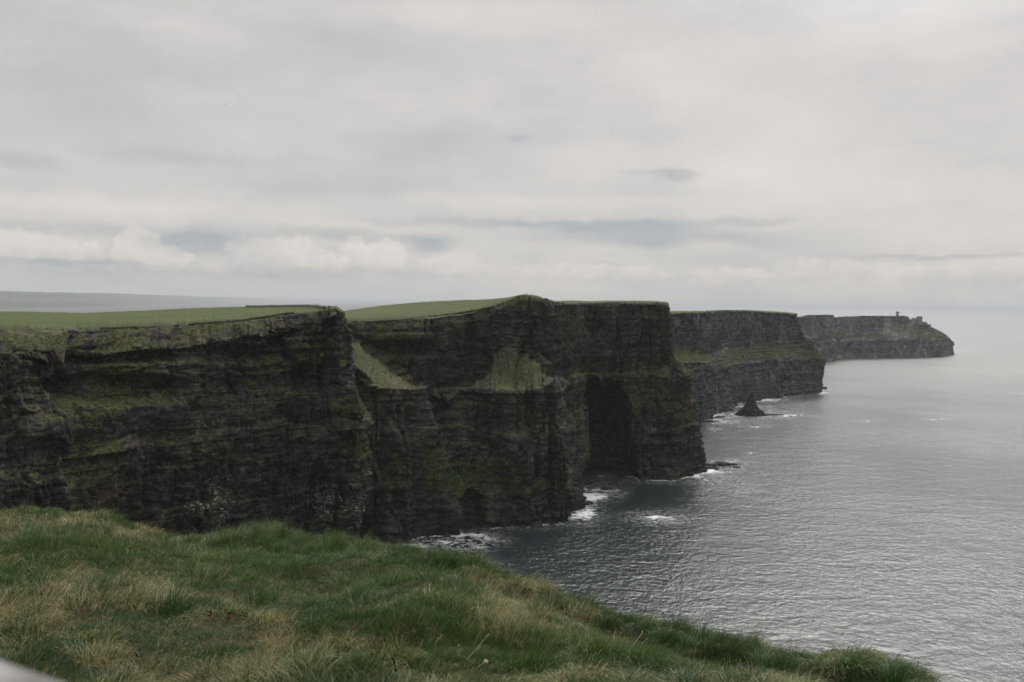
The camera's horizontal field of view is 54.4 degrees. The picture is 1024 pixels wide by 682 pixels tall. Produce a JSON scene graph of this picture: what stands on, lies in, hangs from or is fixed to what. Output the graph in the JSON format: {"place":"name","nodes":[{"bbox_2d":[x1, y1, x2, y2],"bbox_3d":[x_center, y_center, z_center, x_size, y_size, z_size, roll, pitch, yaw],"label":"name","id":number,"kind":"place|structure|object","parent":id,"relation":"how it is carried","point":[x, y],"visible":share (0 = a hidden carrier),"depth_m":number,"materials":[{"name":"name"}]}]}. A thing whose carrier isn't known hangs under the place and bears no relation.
{"place":"outdoors","nodes":[
{"label":"outdoors","id":0,"kind":"place"},
{"bbox_2d":[0,660,58,681],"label":"flagstone wall","id":1,"kind":"structure","parent":0,"point":[9,672],"depth_m":1.14,"materials":[{"name":"grey stone"}]},
{"bbox_2d":[0,306,373,539],"bbox_3d":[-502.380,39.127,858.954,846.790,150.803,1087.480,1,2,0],"label":"cliff","id":2,"kind":"structure","parent":0,"point":[183,428],"depth_m":504.49,"materials":[{"name":"grey stone"}]},
{"bbox_2d":[100,312,293,329],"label":"earth bank","id":3,"kind":"structure","parent":2,"relation":"on","point":[217,322],"depth_m":543.44,"materials":[{"name":"green plant"}]},
{"bbox_2d":[245,304,324,308],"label":"stone wall","id":4,"kind":"structure","parent":2,"relation":"on","point":[298,305],"depth_m":704.62,"materials":[{"name":"grey stone"}]},
{"bbox_2d":[0,291,380,307],"bbox_3d":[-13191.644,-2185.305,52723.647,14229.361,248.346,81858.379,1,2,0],"label":"shore","id":5,"kind":"structure","parent":0,"point":[14,299],"depth_m":18434.15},
{"bbox_2d":[0,502,955,681],"bbox_3d":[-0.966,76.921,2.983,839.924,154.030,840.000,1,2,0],"label":"ground","id":6,"kind":"structure","parent":0,"point":[211,622],"depth_m":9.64,"materials":[{"name":"green plant"}]},
{"bbox_2d":[467,634,488,658],"bbox_3d":[-0.300,2.481,7.826,0.073,0.419,0.274,-1,3,-44],"label":"dead stalk","id":7,"kind":"object","parent":6,"relation":"on","point":[477,648],"visible":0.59,"depth_m":7.79,"materials":[{"name":"beige plant"}]},
{"bbox_2d":[475,659,487,674],"bbox_3d":[-0.254,2.537,7.537,0.061,0.326,0.238,0,2,-27],"label":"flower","id":8,"kind":"object","parent":6,"relation":"on","point":[485,661],"visible":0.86,"depth_m":7.44,"materials":[{"name":"white plant"}]},
{"bbox_2d":[0,302,1023,681],"bbox_3d":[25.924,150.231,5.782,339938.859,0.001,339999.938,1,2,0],"label":"sea","id":9,"kind":"structure","parent":0,"point":[870,502],"depth_m":690.55,"materials":[{"name":"liquid"}]},
{"bbox_2d":[443,532,449,537],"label":"boulder","id":10,"kind":"object","parent":9,"relation":"in","point":[446,534],"visible":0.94,"depth_m":635.16,"materials":[{"name":"grey stone"}]},
{"bbox_2d":[585,500,593,505],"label":"boulder","id":11,"kind":"object","parent":9,"relation":"in","point":[589,502],"visible":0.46,"depth_m":742.31,"materials":[{"name":"grey stone"}]},
{"bbox_2d":[600,485,612,489],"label":"tidal rock","id":12,"kind":"object","parent":9,"relation":"in","point":[605,487],"visible":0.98,"depth_m":802.34,"materials":[{"name":"grey stone"}]},
{"bbox_2d":[706,463,717,466],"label":"tidal rock","id":13,"kind":"object","parent":9,"relation":"in","point":[712,464],"visible":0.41,"depth_m":921.60,"materials":[{"name":"grey stone"}]},
{"bbox_2d":[717,462,730,465],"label":"tidal rock","id":14,"kind":"object","parent":9,"relation":"in","point":[723,464],"visible":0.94,"depth_m":929.92,"materials":[{"name":"grey stone"}]},
{"bbox_2d":[735,392,767,416],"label":"sea stack","id":15,"kind":"object","parent":9,"relation":"in","point":[750,407],"visible":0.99,"depth_m":1354.11,"materials":[{"name":"grey stone"}]},
{"bbox_2d":[0,0,1023,309],"label":"sky","id":16,"kind":"structure","parent":0,"point":[766,153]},
{"bbox_2d":[344,294,707,544],"bbox_3d":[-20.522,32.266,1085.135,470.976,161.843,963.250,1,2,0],"label":"cliff","id":17,"kind":"structure","parent":0,"point":[527,410],"depth_m":742.94,"materials":[{"name":"grey stone"}]},
{"bbox_2d":[375,305,499,322],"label":"earth bank","id":18,"kind":"structure","parent":17,"relation":"on","point":[393,320],"depth_m":775.78,"materials":[{"name":"green plant"}]},
{"bbox_2d":[562,302,618,304],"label":"stone wall","id":19,"kind":"structure","parent":17,"relation":"on","point":[574,303],"depth_m":871.84,"materials":[{"name":"grey stone"}]},
{"bbox_2d":[670,310,825,423],"bbox_3d":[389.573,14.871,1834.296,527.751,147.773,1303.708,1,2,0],"label":"cliff","id":20,"kind":"structure","parent":0,"point":[729,359],"depth_m":1558.22,"materials":[{"name":"grey stone"}]},
{"bbox_2d":[797,315,954,360],"bbox_3d":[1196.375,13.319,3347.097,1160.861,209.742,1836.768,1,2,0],"label":"cliff","id":21,"kind":"structure","parent":0,"point":[843,337],"depth_m":2958.88,"materials":[{"name":"grey stone"}]},
{"bbox_2d":[916,316,922,324],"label":"rock outcrop","id":22,"kind":"object","parent":21,"relation":"on","point":[919,320],"visible":1,"depth_m":3072.92,"materials":[{"name":"grey stone"}]}
]}

